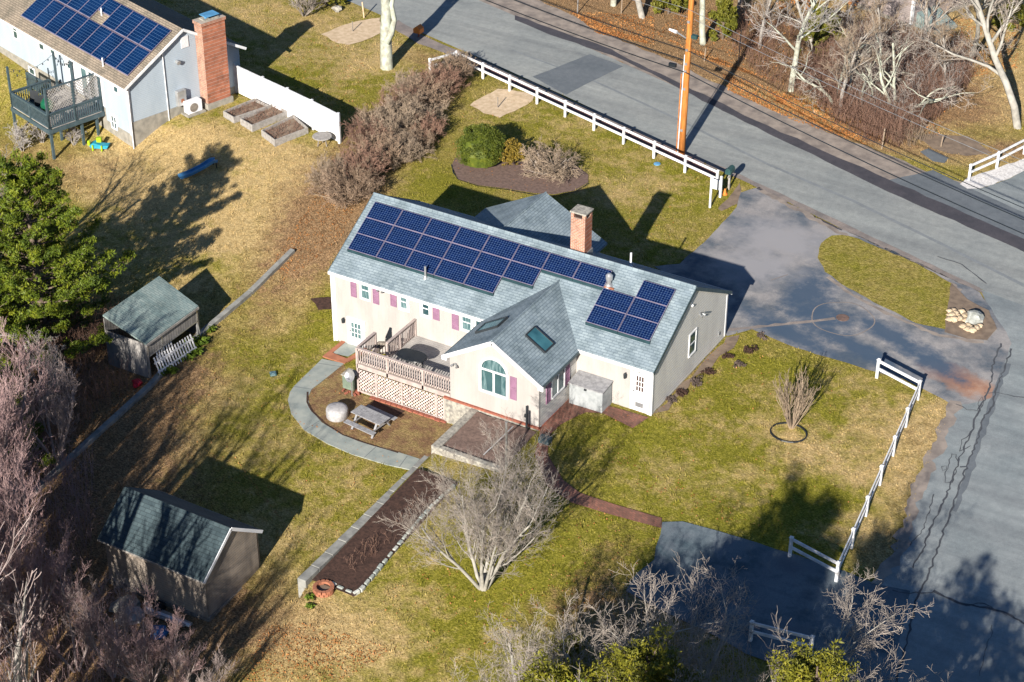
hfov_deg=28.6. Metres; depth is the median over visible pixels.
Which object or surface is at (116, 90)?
window
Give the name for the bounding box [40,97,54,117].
kettle grill
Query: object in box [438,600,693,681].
spreading tree
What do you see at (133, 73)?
neighbour house
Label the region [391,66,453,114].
hedge shrub
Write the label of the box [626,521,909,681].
driveway
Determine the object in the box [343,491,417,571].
dry stalks
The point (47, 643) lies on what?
woodland tree
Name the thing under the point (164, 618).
scrap board
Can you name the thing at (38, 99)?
patio chair
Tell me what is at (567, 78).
road patch
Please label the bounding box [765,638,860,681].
holly tree
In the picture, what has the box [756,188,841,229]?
crack seal
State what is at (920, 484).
street grit
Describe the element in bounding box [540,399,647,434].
brick walk
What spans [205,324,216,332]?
daylily
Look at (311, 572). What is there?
retaining wall
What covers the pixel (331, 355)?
brick walk
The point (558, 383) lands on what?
window
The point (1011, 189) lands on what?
driveway
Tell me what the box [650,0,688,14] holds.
juniper
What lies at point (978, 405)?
crack seal
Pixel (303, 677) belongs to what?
leaf litter
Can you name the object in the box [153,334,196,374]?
picket panel
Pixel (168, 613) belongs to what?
scrap board
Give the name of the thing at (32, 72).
window
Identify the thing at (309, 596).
daylily
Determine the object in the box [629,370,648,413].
door
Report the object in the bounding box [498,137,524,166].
orange shrub
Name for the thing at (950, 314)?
field stone
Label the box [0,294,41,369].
pine tree
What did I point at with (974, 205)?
road patch
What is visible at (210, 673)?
woodland tree
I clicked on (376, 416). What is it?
picnic table
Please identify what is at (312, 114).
privacy fence
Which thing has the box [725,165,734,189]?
mailbox
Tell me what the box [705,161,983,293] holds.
road berm
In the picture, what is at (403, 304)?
window
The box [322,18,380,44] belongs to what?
sand patch
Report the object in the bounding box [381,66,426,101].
hedge shrub
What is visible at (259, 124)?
raised bed
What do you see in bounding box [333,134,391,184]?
hedge shrub
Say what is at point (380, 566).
stone edging
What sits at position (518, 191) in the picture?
bed edging
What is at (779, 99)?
leaf litter
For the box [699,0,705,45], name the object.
bare tree
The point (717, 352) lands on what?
side bed
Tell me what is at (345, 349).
stone slab
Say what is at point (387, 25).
shade tree
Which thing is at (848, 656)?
spreading tree
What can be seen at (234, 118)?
raised bed
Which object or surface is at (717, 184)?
yard sign
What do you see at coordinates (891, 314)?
street grit
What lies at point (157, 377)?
boundary kerb
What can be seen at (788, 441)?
edging ring
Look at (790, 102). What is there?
power cable
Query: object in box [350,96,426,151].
hedge shrub
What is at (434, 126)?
hedge shrub
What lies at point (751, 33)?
roadside brush
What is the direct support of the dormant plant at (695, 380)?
on the side bed at (717, 352)
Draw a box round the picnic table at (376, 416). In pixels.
[344,405,397,438]
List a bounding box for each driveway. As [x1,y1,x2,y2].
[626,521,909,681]
[655,187,1011,403]
[974,171,1023,211]
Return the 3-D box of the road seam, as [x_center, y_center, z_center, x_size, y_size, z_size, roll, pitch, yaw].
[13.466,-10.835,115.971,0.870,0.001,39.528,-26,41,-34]
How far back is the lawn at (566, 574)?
95.14 m
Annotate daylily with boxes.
[159,364,179,375]
[166,348,184,361]
[169,345,191,355]
[183,337,204,347]
[184,352,195,361]
[188,347,203,354]
[192,333,210,346]
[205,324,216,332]
[303,593,314,600]
[304,602,315,609]
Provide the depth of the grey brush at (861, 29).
122.87 m
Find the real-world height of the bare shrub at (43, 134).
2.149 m
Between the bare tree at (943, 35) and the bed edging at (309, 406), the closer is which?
the bed edging at (309, 406)
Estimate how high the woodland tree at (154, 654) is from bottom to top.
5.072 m
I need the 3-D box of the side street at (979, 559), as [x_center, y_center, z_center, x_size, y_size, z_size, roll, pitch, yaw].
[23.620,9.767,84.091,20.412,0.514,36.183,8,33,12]
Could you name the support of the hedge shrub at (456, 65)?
on the lawn at (566, 574)
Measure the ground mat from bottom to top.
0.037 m
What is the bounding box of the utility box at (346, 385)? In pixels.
[341,368,359,390]
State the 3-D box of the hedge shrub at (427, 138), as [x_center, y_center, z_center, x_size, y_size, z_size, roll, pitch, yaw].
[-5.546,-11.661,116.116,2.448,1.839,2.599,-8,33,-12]
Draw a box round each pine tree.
[0,148,136,364]
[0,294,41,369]
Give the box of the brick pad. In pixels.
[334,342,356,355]
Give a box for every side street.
[882,350,1023,681]
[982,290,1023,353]
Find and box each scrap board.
[141,608,185,626]
[143,602,192,624]
[145,606,189,626]
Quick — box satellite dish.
[345,370,353,395]
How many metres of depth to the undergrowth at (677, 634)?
80.16 m
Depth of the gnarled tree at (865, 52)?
119.97 m
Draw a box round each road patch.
[533,54,622,94]
[891,170,1023,238]
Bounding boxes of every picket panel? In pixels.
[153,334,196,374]
[156,342,174,363]
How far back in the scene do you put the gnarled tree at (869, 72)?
119.44 m
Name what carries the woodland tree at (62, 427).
on the lawn at (566, 574)
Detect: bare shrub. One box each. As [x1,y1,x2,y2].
[3,119,34,150]
[21,121,46,142]
[62,126,80,144]
[289,0,329,16]
[772,366,820,428]
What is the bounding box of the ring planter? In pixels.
[312,579,333,597]
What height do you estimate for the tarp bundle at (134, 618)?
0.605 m
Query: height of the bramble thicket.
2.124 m
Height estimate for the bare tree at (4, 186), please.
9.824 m
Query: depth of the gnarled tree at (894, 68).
118.08 m
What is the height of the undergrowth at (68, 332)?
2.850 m
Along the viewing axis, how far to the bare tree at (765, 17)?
126.80 m
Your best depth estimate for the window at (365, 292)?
99.32 m
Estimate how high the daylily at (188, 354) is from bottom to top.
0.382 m
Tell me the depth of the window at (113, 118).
119.66 m
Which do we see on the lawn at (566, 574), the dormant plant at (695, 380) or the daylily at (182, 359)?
the daylily at (182, 359)
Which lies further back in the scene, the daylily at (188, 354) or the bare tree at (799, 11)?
the bare tree at (799, 11)
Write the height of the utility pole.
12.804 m
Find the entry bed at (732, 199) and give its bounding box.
[718,183,740,210]
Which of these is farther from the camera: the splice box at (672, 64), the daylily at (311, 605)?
the splice box at (672, 64)
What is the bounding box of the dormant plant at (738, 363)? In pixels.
[733,360,746,367]
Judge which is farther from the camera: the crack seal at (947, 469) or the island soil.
the island soil
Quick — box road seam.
[512,50,1023,286]
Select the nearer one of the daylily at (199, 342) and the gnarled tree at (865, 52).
the daylily at (199, 342)
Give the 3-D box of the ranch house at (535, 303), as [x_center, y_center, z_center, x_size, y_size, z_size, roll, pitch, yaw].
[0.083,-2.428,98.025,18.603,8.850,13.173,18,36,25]
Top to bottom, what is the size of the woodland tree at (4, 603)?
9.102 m
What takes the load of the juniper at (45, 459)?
on the lawn at (566, 574)
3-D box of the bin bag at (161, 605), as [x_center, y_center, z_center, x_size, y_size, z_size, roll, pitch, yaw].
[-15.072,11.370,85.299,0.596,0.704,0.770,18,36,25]
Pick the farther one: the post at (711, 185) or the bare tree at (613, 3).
the bare tree at (613, 3)
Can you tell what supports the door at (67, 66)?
in the neighbour house at (133, 73)
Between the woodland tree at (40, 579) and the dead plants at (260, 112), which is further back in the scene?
the dead plants at (260, 112)
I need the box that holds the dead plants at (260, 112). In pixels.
[245,104,282,124]
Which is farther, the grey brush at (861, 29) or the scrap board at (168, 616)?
the grey brush at (861, 29)
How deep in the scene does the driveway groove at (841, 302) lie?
100.73 m
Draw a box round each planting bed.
[312,468,457,596]
[443,412,535,466]
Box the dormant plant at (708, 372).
[700,367,715,374]
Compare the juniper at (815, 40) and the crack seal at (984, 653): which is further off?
the juniper at (815, 40)
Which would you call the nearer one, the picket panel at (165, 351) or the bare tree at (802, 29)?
the picket panel at (165, 351)
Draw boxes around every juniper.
[0,362,56,467]
[307,0,345,5]
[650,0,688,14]
[707,0,738,40]
[793,3,848,57]
[991,0,1023,30]
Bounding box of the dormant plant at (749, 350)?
[743,345,757,353]
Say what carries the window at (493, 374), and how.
in the ranch house at (535, 303)
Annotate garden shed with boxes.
[97,487,262,621]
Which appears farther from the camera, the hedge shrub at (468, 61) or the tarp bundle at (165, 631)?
the hedge shrub at (468, 61)
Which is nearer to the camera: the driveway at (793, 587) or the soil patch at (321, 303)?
the driveway at (793, 587)
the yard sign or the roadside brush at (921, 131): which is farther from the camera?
the roadside brush at (921, 131)
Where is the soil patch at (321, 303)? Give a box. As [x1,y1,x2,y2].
[311,297,333,309]
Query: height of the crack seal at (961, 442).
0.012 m
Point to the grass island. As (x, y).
(910, 290)
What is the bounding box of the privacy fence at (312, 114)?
[233,63,340,143]
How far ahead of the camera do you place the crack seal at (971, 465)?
92.19 m
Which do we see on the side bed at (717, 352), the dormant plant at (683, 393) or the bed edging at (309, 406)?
the dormant plant at (683, 393)
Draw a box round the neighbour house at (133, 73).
[0,0,246,159]
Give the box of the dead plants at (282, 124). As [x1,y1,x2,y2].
[266,119,302,138]
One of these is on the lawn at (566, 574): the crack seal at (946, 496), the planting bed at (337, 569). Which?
the planting bed at (337, 569)
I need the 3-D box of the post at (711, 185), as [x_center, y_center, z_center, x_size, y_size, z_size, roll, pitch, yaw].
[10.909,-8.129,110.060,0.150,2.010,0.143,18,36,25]
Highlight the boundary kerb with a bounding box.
[33,248,294,493]
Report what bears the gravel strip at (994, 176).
on the lawn at (566, 574)
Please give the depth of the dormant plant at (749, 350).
98.16 m
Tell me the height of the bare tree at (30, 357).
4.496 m
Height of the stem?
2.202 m
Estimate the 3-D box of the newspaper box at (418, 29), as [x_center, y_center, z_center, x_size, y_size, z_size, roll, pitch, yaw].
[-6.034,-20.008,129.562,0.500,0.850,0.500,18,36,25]
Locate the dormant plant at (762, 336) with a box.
[756,331,766,340]
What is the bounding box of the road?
[348,0,1023,304]
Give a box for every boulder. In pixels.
[326,402,347,422]
[331,5,341,11]
[965,310,983,324]
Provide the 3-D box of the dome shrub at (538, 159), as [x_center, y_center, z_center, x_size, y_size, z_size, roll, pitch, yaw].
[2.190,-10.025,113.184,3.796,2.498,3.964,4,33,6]
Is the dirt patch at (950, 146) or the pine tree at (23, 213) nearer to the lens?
the pine tree at (23, 213)
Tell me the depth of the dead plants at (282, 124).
117.89 m
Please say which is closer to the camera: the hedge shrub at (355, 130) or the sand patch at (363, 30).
the hedge shrub at (355, 130)
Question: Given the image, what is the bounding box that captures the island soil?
[945,283,996,339]
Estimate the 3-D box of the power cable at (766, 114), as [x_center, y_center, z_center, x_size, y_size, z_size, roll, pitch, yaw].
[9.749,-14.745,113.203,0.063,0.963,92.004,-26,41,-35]
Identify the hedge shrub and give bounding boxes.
[304,148,353,187]
[306,155,385,209]
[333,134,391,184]
[338,113,394,151]
[344,126,413,169]
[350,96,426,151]
[354,102,392,125]
[371,130,435,170]
[372,83,420,109]
[378,88,449,132]
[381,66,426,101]
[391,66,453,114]
[397,124,434,153]
[409,59,470,99]
[410,110,447,142]
[428,49,476,85]
[442,49,480,74]
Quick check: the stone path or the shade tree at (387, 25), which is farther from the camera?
the shade tree at (387, 25)
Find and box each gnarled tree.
[759,10,891,112]
[837,15,994,126]
[838,44,919,107]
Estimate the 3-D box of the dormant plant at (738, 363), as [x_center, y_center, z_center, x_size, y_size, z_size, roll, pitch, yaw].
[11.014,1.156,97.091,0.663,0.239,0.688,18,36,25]
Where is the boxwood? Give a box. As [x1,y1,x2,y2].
[454,122,505,168]
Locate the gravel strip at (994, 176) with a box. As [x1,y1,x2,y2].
[960,159,1023,188]
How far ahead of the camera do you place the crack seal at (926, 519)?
87.06 m
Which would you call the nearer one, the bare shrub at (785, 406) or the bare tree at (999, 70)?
the bare shrub at (785, 406)
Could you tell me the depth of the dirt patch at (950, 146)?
117.03 m
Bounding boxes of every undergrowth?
[0,286,131,468]
[0,423,167,681]
[566,583,757,681]
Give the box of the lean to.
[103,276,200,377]
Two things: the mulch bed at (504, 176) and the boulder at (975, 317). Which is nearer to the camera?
the boulder at (975, 317)
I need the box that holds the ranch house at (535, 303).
[328,191,732,430]
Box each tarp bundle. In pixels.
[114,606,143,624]
[150,625,168,639]
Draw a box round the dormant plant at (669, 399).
[665,395,676,403]
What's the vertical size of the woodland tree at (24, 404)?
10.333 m
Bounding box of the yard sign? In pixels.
[710,176,722,197]
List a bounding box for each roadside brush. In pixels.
[715,1,810,106]
[890,114,944,146]
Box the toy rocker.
[87,137,109,151]
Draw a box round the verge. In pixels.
[480,0,961,182]
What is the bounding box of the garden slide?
[178,157,217,178]
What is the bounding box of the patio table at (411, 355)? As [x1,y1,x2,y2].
[396,348,426,367]
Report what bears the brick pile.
on the picnic bed at (412, 434)
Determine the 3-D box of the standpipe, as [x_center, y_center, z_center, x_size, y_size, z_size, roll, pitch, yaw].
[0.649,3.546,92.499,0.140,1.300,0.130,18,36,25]
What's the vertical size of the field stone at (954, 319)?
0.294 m
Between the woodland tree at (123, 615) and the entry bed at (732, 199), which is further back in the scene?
the entry bed at (732, 199)
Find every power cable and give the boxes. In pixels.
[486,0,1023,233]
[515,0,1023,219]
[541,0,1023,207]
[634,0,1023,169]
[659,0,1023,160]
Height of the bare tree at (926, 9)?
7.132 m
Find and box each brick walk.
[323,340,364,363]
[535,430,661,527]
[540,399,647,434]
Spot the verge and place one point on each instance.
(846, 146)
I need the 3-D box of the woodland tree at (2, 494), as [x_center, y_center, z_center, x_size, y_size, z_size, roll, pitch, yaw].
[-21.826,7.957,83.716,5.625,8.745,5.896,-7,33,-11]
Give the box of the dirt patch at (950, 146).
[913,133,991,155]
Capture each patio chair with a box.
[26,90,38,104]
[34,95,43,109]
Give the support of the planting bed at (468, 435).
in the planter wall at (444, 438)
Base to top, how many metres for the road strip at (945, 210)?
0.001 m
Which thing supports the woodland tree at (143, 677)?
on the lawn at (566, 574)
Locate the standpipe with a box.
[524,406,527,428]
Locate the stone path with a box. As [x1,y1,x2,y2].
[288,359,419,469]
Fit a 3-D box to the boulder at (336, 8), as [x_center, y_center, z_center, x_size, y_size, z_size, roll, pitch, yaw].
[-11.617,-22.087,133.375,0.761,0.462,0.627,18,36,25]
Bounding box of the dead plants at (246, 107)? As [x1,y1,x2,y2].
[227,100,262,116]
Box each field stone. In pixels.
[946,312,955,316]
[950,316,957,322]
[959,323,966,327]
[968,327,976,332]
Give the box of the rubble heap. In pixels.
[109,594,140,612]
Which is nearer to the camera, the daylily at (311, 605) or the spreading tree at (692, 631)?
the spreading tree at (692, 631)
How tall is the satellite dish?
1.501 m
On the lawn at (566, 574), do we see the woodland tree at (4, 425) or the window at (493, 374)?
the woodland tree at (4, 425)
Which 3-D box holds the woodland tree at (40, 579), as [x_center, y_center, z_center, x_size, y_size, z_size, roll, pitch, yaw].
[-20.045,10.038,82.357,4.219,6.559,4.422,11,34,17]
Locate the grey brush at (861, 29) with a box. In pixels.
[832,0,979,127]
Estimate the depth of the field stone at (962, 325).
99.83 m
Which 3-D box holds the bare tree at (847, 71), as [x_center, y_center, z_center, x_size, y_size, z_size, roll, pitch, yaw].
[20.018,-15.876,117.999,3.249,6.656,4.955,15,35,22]
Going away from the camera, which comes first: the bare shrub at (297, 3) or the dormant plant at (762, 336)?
the dormant plant at (762, 336)
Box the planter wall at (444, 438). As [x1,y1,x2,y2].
[431,408,503,472]
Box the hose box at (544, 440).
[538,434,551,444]
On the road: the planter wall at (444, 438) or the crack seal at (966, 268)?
the crack seal at (966, 268)
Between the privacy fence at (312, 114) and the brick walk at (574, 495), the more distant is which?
the privacy fence at (312, 114)
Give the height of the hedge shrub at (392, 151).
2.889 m
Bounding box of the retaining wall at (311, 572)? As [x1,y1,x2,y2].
[297,455,427,596]
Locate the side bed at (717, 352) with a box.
[655,335,738,412]
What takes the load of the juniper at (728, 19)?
on the lawn at (566, 574)
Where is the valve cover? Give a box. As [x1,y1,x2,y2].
[269,371,276,376]
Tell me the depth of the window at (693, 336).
95.59 m
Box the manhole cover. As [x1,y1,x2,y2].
[836,314,848,320]
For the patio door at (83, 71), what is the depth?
120.30 m
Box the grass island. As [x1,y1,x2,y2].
[818,235,950,328]
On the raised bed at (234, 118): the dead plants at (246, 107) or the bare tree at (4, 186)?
the dead plants at (246, 107)
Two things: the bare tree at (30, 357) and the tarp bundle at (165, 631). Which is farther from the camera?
the bare tree at (30, 357)
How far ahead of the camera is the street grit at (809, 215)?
109.90 m
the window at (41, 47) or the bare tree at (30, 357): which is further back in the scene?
the window at (41, 47)
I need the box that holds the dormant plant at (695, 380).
[690,375,703,387]
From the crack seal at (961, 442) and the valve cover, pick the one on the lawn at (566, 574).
the valve cover
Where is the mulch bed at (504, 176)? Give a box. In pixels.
[452,157,587,193]
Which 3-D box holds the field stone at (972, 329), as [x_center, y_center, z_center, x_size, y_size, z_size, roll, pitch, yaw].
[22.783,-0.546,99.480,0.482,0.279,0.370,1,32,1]
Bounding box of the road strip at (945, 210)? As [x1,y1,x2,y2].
[515,15,1023,251]
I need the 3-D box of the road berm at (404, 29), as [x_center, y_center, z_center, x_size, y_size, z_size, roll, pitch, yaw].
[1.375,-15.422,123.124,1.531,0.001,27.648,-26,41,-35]
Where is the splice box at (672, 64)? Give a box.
[668,62,676,67]
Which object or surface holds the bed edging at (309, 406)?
on the stone path
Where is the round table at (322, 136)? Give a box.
[312,131,331,146]
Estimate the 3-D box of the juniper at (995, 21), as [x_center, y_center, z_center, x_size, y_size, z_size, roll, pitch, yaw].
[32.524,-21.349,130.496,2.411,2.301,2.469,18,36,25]
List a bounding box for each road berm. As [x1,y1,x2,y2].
[395,20,704,163]
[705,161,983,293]
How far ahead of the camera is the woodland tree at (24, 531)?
82.23 m
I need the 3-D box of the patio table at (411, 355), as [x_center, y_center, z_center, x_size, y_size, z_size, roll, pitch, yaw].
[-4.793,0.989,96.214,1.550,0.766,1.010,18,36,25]
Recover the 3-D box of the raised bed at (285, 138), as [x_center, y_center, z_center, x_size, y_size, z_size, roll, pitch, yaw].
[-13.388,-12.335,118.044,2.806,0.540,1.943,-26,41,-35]
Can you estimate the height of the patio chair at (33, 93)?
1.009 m
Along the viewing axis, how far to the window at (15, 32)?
125.12 m
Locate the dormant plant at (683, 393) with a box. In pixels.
[676,388,688,396]
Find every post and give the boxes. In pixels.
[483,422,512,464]
[709,177,712,207]
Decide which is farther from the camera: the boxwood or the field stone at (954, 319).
the boxwood
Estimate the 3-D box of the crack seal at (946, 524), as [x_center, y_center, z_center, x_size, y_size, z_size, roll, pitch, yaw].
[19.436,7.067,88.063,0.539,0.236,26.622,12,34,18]
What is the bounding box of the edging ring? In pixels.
[770,422,806,442]
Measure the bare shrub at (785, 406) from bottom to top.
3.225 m
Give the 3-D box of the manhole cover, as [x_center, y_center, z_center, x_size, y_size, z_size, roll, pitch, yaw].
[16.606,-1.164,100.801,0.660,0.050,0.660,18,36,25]
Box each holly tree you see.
[512,650,594,681]
[583,622,706,681]
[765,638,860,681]
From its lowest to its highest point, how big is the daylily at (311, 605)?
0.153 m
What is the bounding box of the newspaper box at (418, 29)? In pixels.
[413,24,423,36]
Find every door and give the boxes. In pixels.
[65,59,76,87]
[80,66,88,95]
[88,71,96,100]
[347,316,365,346]
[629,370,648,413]
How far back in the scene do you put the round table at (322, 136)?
116.46 m
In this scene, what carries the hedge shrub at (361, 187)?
on the lawn at (566, 574)
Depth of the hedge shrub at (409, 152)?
114.39 m
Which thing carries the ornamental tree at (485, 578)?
on the lawn at (566, 574)
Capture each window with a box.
[12,28,18,40]
[28,65,35,75]
[38,42,45,52]
[110,113,117,130]
[112,85,118,94]
[359,284,370,301]
[398,296,409,312]
[420,303,431,318]
[460,316,472,332]
[479,357,508,399]
[551,368,564,399]
[688,327,696,357]
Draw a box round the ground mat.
[370,401,403,416]
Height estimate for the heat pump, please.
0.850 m
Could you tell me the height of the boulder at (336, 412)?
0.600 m
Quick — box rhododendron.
[549,631,595,680]
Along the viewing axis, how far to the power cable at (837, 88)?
105.39 m
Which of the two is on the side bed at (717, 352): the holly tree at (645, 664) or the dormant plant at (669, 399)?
the dormant plant at (669, 399)
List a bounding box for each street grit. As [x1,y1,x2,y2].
[759,189,961,290]
[826,276,983,342]
[871,400,962,586]
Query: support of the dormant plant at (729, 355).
on the lawn at (566, 574)
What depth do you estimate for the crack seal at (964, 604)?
82.22 m
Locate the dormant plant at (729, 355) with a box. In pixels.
[722,352,734,358]
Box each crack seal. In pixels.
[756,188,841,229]
[895,348,1011,681]
[910,494,933,544]
[912,343,1001,567]
[932,590,1023,623]
[937,256,986,283]
[944,454,957,482]
[952,362,1010,511]
[956,397,983,410]
[959,431,970,450]
[979,625,992,675]
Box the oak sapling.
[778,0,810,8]
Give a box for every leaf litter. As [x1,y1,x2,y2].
[27,191,395,680]
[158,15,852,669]
[570,10,1018,146]
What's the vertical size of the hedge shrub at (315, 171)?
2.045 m
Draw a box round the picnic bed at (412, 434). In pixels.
[308,364,451,458]
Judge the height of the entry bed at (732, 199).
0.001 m
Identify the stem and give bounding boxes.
[738,30,741,61]
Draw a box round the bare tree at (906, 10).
[840,0,971,34]
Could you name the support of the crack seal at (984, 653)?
on the side street at (979, 559)
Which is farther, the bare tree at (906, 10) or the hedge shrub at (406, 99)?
the bare tree at (906, 10)
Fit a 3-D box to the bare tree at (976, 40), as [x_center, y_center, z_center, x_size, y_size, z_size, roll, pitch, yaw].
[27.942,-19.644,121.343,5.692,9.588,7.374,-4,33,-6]
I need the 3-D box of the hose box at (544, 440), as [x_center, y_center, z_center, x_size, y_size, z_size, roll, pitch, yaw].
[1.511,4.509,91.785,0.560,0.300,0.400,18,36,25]
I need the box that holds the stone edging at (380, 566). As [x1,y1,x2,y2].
[332,484,455,595]
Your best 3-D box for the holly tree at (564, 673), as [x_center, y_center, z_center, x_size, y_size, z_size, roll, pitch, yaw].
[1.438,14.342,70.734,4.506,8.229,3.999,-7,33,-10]
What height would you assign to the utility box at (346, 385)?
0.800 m
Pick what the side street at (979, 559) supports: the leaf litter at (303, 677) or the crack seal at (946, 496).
the crack seal at (946, 496)
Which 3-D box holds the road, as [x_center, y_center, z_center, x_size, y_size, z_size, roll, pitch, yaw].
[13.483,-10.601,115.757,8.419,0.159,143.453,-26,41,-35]
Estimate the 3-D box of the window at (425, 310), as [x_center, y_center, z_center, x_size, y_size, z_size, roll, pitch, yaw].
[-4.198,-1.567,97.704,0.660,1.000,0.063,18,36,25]
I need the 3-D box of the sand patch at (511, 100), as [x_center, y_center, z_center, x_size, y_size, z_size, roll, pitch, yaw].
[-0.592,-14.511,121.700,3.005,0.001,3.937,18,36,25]
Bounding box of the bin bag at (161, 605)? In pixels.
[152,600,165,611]
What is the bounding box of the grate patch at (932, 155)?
[920,148,947,162]
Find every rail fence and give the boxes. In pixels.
[429,51,719,179]
[748,620,814,656]
[788,358,921,581]
[968,139,1023,180]
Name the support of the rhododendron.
on the lawn at (566, 574)
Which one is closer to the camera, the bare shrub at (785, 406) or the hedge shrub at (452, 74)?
the bare shrub at (785, 406)
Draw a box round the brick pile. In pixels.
[342,387,366,395]
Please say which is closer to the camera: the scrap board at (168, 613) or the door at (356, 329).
the scrap board at (168, 613)
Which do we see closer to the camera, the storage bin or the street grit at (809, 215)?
the storage bin
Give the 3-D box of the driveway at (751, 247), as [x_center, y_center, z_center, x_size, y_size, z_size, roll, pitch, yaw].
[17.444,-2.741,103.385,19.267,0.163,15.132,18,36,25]
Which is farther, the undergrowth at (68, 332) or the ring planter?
the undergrowth at (68, 332)
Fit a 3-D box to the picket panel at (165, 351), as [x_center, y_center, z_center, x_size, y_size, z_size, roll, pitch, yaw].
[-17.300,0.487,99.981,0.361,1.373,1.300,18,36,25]
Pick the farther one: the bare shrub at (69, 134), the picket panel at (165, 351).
the bare shrub at (69, 134)
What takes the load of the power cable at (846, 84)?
attached to the utility pole
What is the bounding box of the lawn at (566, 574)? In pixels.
[0,0,1023,681]
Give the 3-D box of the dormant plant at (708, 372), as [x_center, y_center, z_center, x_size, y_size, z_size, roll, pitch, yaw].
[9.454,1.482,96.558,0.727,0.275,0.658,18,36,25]
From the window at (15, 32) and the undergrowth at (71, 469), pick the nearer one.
the undergrowth at (71, 469)
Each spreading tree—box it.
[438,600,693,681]
[492,549,778,681]
[669,559,950,681]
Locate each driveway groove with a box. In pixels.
[726,317,835,330]
[811,302,874,335]
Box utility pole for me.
[669,0,698,154]
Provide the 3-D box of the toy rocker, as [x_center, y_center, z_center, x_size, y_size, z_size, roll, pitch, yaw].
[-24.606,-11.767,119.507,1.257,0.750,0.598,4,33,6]
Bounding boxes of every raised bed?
[223,98,267,122]
[240,104,286,131]
[261,115,307,146]
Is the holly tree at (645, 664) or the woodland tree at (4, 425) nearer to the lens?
the holly tree at (645, 664)
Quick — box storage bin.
[568,370,612,412]
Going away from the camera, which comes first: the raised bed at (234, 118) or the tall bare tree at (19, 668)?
the tall bare tree at (19, 668)
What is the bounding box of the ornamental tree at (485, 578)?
[376,412,569,590]
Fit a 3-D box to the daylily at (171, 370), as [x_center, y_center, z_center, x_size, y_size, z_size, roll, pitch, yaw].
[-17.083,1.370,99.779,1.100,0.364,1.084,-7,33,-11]
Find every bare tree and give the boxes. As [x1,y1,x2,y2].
[0,138,48,296]
[0,330,76,407]
[0,506,51,681]
[610,0,616,6]
[635,0,645,18]
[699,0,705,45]
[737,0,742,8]
[738,0,794,48]
[745,0,853,91]
[755,0,814,54]
[819,14,886,111]
[840,0,971,34]
[858,0,905,48]
[898,0,1022,128]
[901,0,960,52]
[925,7,968,93]
[947,0,1019,68]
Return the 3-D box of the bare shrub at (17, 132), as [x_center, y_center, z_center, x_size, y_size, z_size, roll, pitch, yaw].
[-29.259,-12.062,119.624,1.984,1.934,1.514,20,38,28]
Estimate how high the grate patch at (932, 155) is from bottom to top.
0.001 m
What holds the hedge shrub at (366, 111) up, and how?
on the lawn at (566, 574)
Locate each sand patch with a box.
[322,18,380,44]
[471,89,533,117]
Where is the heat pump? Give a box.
[181,97,205,117]
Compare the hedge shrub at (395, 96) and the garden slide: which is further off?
the hedge shrub at (395, 96)
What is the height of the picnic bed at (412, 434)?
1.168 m
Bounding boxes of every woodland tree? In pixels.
[0,316,61,498]
[0,327,80,466]
[0,335,63,545]
[0,425,48,599]
[0,441,49,637]
[0,489,73,639]
[0,573,12,644]
[5,547,116,672]
[61,564,141,677]
[84,580,179,681]
[112,606,205,681]
[166,641,240,681]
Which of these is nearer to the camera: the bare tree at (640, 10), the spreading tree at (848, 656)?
the spreading tree at (848, 656)
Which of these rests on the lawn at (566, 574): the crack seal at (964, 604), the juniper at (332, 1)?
the juniper at (332, 1)
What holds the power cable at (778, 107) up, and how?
attached to the utility pole
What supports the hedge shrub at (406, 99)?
on the lawn at (566, 574)
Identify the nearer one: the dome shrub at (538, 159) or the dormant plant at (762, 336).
the dormant plant at (762, 336)
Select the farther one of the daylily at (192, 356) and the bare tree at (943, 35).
the bare tree at (943, 35)
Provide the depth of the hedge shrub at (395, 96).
119.53 m
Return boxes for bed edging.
[306,392,397,452]
[451,164,588,195]
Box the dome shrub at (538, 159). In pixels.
[520,135,584,184]
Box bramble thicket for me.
[798,6,981,146]
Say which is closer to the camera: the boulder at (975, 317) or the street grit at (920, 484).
the street grit at (920, 484)
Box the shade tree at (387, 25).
[380,0,396,70]
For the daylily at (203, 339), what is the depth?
101.74 m
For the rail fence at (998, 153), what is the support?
on the gravel strip at (994, 176)
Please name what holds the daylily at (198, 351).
on the lawn at (566, 574)
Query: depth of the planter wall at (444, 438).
91.59 m
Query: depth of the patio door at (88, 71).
119.92 m
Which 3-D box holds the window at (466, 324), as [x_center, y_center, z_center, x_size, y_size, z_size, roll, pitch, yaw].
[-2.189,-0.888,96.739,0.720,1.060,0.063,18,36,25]
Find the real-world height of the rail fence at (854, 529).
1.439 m
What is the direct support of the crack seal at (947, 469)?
on the side street at (979, 559)
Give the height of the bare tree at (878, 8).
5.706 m

